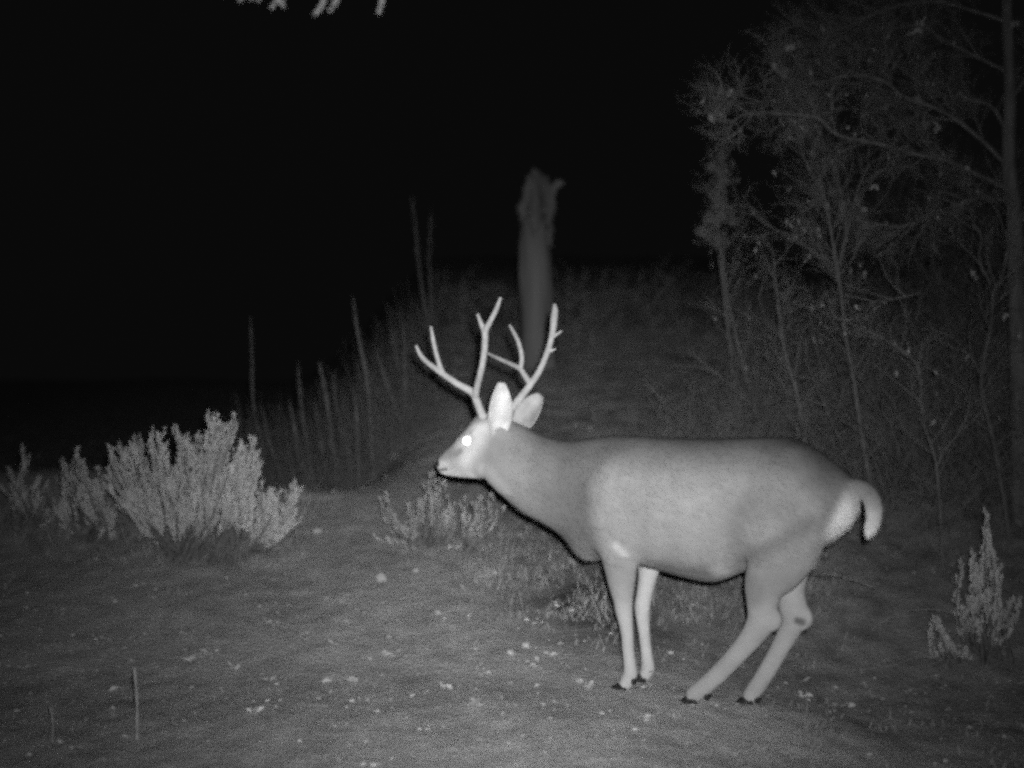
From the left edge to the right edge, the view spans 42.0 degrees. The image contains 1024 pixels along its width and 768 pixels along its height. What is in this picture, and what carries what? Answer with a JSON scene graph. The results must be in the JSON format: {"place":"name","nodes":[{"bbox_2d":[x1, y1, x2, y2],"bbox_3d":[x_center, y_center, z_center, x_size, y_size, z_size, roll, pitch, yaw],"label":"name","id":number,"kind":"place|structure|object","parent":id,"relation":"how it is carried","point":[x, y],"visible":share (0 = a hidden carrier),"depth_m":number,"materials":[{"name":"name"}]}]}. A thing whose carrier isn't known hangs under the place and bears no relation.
{"place":"outdoors","nodes":[
{"label":"outdoors","id":0,"kind":"place"},
{"bbox_2d":[0,257,1023,767],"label":"ground","id":1,"kind":"structure","parent":0,"point":[46,415],"depth_m":6.18,"materials":[{"name":"soil"}]},
{"bbox_2d":[0,443,56,530],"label":"sagebrush","id":2,"kind":"object","parent":1,"relation":"on","point":[19,503],"visible":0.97,"depth_m":7.43,"materials":[{"name":"grey plant"}]},
{"bbox_2d":[50,706,53,741],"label":"dry stem","id":3,"kind":"object","parent":1,"relation":"on","point":[52,731],"visible":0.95,"depth_m":4.52,"materials":[{"name":"plant"}]},
{"bbox_2d":[51,446,116,543],"bbox_3d":[-2.340,0.605,7.335,0.308,0.562,0.560,0,1,-28],"label":"sagebrush","id":4,"kind":"object","parent":1,"relation":"on","point":[91,508],"visible":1,"depth_m":7.24,"materials":[{"name":"grey plant"}]},
{"bbox_2d":[133,668,138,739],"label":"dry stem","id":5,"kind":"object","parent":1,"relation":"on","point":[136,700],"visible":0.94,"depth_m":4.54,"materials":[{"name":"plant"}]},
{"bbox_2d":[102,409,251,563],"bbox_3d":[-1.775,0.526,6.980,0.823,0.824,0.741,0,1,0],"label":"sagebrush","id":6,"kind":"object","parent":1,"relation":"on","point":[184,526],"visible":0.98,"depth_m":6.85,"materials":[{"name":"grey plant"}]},
{"bbox_2d":[206,434,263,567],"bbox_3d":[-1.424,0.606,6.955,0.282,0.686,0.350,0,1,24],"label":"sagebrush","id":7,"kind":"object","parent":1,"relation":"on","point":[237,503],"visible":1,"depth_m":6.88,"materials":[{"name":"grey plant"}]},
{"bbox_2d":[250,317,266,484],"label":"weed stalk","id":8,"kind":"object","parent":1,"relation":"on","point":[252,394],"visible":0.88,"depth_m":9.25,"materials":[{"name":"grey plant"}]},
{"bbox_2d":[238,478,303,558],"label":"sagebrush","id":9,"kind":"object","parent":1,"relation":"on","point":[267,531],"visible":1,"depth_m":6.99,"materials":[{"name":"grey plant"}]},
{"bbox_2d":[261,405,282,485],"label":"weed stalk","id":10,"kind":"object","parent":1,"relation":"on","point":[269,443],"visible":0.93,"depth_m":9.34,"materials":[{"name":"grey plant"}]},
{"bbox_2d":[289,400,310,486],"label":"weed stalk","id":11,"kind":"object","parent":1,"relation":"on","point":[293,425],"visible":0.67,"depth_m":9.53,"materials":[{"name":"grey plant"}]},
{"bbox_2d":[297,362,312,487],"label":"weed stalk","id":12,"kind":"object","parent":1,"relation":"on","point":[302,412],"visible":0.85,"depth_m":9.44,"materials":[{"name":"grey plant"}]},
{"bbox_2d":[238,0,383,15],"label":"overhanging tree","id":13,"kind":"object","parent":1,"relation":"on","point":[317,11],"visible":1,"depth_m":3.48,"materials":[{"name":"grey plant"}]},
{"bbox_2d":[312,526,322,532],"bbox_3d":[-1.081,0.813,7.395,0.058,0.046,0.043,-1,1,-35],"label":"stone","id":14,"kind":"object","parent":1,"relation":"on","point":[317,529],"visible":1,"depth_m":7.38,"materials":[{"name":"grey stone"}]},
{"bbox_2d":[315,401,327,486],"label":"weed stalk","id":15,"kind":"object","parent":1,"relation":"on","point":[319,436],"visible":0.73,"depth_m":9.83,"materials":[{"name":"grey plant"}]},
{"bbox_2d":[319,362,337,485],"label":"weed stalk","id":16,"kind":"object","parent":1,"relation":"on","point":[325,396],"visible":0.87,"depth_m":9.45,"materials":[{"name":"grey plant"}]},
{"bbox_2d":[213,280,452,487],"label":"tall grass","id":17,"kind":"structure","parent":1,"relation":"on","point":[384,415],"depth_m":9.69,"materials":[{"name":"grey plant"}]},
{"bbox_2d":[333,372,344,459],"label":"weed stalk","id":18,"kind":"object","parent":1,"relation":"on","point":[335,401],"visible":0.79,"depth_m":9.83,"materials":[{"name":"grey plant"}]},
{"bbox_2d":[352,387,359,485],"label":"weed stalk","id":19,"kind":"object","parent":1,"relation":"on","point":[356,425],"visible":0.9,"depth_m":9.24,"materials":[{"name":"grey plant"}]},
{"bbox_2d":[352,296,375,480],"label":"weed stalk","id":20,"kind":"object","parent":1,"relation":"on","point":[367,382],"visible":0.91,"depth_m":9.06,"materials":[{"name":"grey plant"}]},
{"bbox_2d":[375,572,386,580],"bbox_3d":[-0.649,0.962,6.618,0.064,0.054,0.053,0,1,0],"label":"stone","id":21,"kind":"object","parent":1,"relation":"on","point":[382,576],"visible":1,"depth_m":6.60,"materials":[{"name":"grey stone"}]},
{"bbox_2d":[375,350,400,441],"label":"weed stalk","id":22,"kind":"object","parent":1,"relation":"on","point":[383,373],"visible":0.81,"depth_m":9.63,"materials":[{"name":"grey plant"}]},
{"bbox_2d":[390,329,402,391],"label":"weed stalk","id":23,"kind":"object","parent":1,"relation":"on","point":[395,353],"visible":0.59,"depth_m":9.92,"materials":[{"name":"grey plant"}]},
{"bbox_2d":[400,326,407,449],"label":"weed stalk","id":24,"kind":"object","parent":1,"relation":"on","point":[404,374],"visible":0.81,"depth_m":9.42,"materials":[{"name":"grey plant"}]},
{"bbox_2d":[372,467,459,551],"bbox_3d":[-0.492,0.682,7.128,0.466,0.466,0.524,0,1,-26],"label":"shrub","id":25,"kind":"object","parent":1,"relation":"on","point":[414,536],"visible":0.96,"depth_m":7.10,"materials":[{"name":"grey plant"}]},
{"bbox_2d":[411,196,433,379],"bbox_3d":[-0.702,-0.616,10.511,0.194,1.736,0.093,0,1,-8],"label":"thin sapling","id":26,"kind":"object","parent":1,"relation":"on","point":[423,300],"visible":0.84,"depth_m":10.48,"materials":[{"name":"grey plant"}]},
{"bbox_2d":[423,208,436,353],"bbox_3d":[-0.716,-0.610,11.009,0.202,1.749,0.086,0,1,0],"label":"thin sapling","id":27,"kind":"object","parent":1,"relation":"on","point":[430,290],"visible":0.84,"depth_m":10.98,"materials":[{"name":"grey plant"}]},
{"bbox_2d":[458,487,505,553],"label":"shrub","id":28,"kind":"object","parent":1,"relation":"on","point":[469,533],"visible":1,"depth_m":7.04,"materials":[{"name":"grey plant"}]},
{"bbox_2d":[506,649,514,653],"bbox_3d":[-0.008,1.134,5.638,0.032,0.026,0.034,1,1,37],"label":"stone","id":29,"kind":"object","parent":1,"relation":"on","point":[509,651],"visible":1,"depth_m":5.63,"materials":[{"name":"grey stone"}]},
{"bbox_2d":[0,390,1023,767],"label":"leaf litter","id":30,"kind":"object","parent":1,"relation":"on","point":[476,702],"visible":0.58,"depth_m":5.44,"materials":[{"name":"grey plant"}]},
{"bbox_2d":[520,641,529,647],"bbox_3d":[0.058,1.122,5.739,0.041,0.030,0.034,0,1,20],"label":"stone","id":31,"kind":"object","parent":1,"relation":"on","point":[525,644],"visible":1,"depth_m":5.73,"materials":[{"name":"grey stone"}]},
{"bbox_2d":[516,168,564,368],"bbox_3d":[0.232,-0.906,10.980,0.402,1.748,0.361,0,1,0],"label":"tree snag","id":32,"kind":"object","parent":1,"relation":"on","point":[536,208],"visible":0.94,"depth_m":10.89,"materials":[{"name":"grey wood"}]},
{"bbox_2d":[415,297,885,704],"bbox_3d":[0.516,0.458,5.267,1.867,1.601,0.444,0,1,18],"label":"deer","id":33,"kind":"object","parent":1,"relation":"on","point":[772,518],"visible":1,"depth_m":5.10},
{"bbox_2d":[692,127,748,435],"bbox_3d":[1.432,-0.689,9.172,0.416,2.149,0.411,0,1,0],"label":"young tree","id":34,"kind":"object","parent":1,"relation":"on","point":[726,181],"visible":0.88,"depth_m":9.17,"materials":[{"name":"grey plant"}]},
{"bbox_2d":[426,60,1023,551],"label":"brush thicket","id":35,"kind":"object","parent":1,"relation":"on","point":[838,392],"visible":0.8,"depth_m":8.63,"materials":[{"name":"grey plant"}]},
{"bbox_2d":[686,207,775,436],"bbox_3d":[1.420,-0.312,8.611,0.607,1.708,0.527,-1,1,-35],"label":"bare shrub","id":36,"kind":"object","parent":1,"relation":"on","point":[734,331],"visible":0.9,"depth_m":8.59,"materials":[{"name":"grey plant"}]},
{"bbox_2d":[718,178,846,443],"bbox_3d":[1.574,-0.245,7.892,0.580,1.955,0.670,-1,1,-37],"label":"bare shrub","id":37,"kind":"object","parent":1,"relation":"on","point":[778,307],"visible":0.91,"depth_m":7.89,"materials":[{"name":"grey plant"}]},
{"bbox_2d":[779,286,843,459],"bbox_3d":[1.852,0.008,8.322,0.518,1.257,0.396,1,1,32],"label":"bare shrub","id":38,"kind":"object","parent":1,"relation":"on","point":[828,419],"visible":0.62,"depth_m":8.29,"materials":[{"name":"grey plant"}]},
{"bbox_2d":[750,59,918,485],"bbox_3d":[1.849,-0.509,7.614,1.051,2.674,0.684,0,1,0],"label":"tree","id":39,"kind":"object","parent":1,"relation":"on","point":[842,206],"visible":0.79,"depth_m":7.58,"materials":[{"name":"grey plant"}]},
{"bbox_2d":[809,574,875,588],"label":"dry stem","id":40,"kind":"object","parent":1,"relation":"on","point":[845,578],"visible":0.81,"depth_m":6.41,"materials":[{"name":"plant"}]},
{"bbox_2d":[676,0,1023,526],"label":"bare tree","id":41,"kind":"object","parent":1,"relation":"on","point":[1007,160],"visible":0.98,"depth_m":7.53,"materials":[{"name":"grey plant"}]},
{"bbox_2d":[855,660,950,709],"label":"dry stem","id":42,"kind":"object","parent":1,"relation":"on","point":[906,684],"visible":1,"depth_m":5.70,"materials":[{"name":"plant"}]},
{"bbox_2d":[871,609,959,628],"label":"dry stem","id":43,"kind":"object","parent":1,"relation":"on","point":[914,610],"visible":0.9,"depth_m":6.32,"materials":[{"name":"plant"}]},
{"bbox_2d":[819,252,1021,567],"bbox_3d":[2.126,0.147,6.996,1.038,1.702,0.484,0,1,7],"label":"bare shrub","id":44,"kind":"object","parent":1,"relation":"on","point":[919,370],"visible":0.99,"depth_m":7.00,"materials":[{"name":"grey plant"}]},
{"bbox_2d":[915,655,944,658],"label":"dry stem","id":45,"kind":"object","parent":1,"relation":"on","point":[926,656],"visible":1,"depth_m":5.99,"materials":[{"name":"plant"}]},
{"bbox_2d":[927,614,973,666],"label":"sagebrush","id":46,"kind":"object","parent":1,"relation":"on","point":[945,646],"visible":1,"depth_m":5.97,"materials":[{"name":"grey plant"}]},
{"bbox_2d":[914,163,1023,551],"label":"bare shrub","id":47,"kind":"object","parent":1,"relation":"on","point":[987,342],"visible":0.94,"depth_m":7.19,"materials":[{"name":"grey plant"}]},
{"bbox_2d":[951,506,1023,665],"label":"sagebrush","id":48,"kind":"object","parent":1,"relation":"on","point":[987,641],"visible":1,"depth_m":5.99,"materials":[{"name":"grey plant"}]},
{"bbox_2d":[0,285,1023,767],"bbox_3d":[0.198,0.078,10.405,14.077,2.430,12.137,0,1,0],"label":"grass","id":49,"kind":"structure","parent":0,"point":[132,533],"depth_m":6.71,"materials":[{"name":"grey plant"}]},
{"bbox_2d":[0,0,1023,381],"label":"sky","id":50,"kind":"structure","parent":0,"point":[175,174],"materials":[{"name":"black"}]}
]}

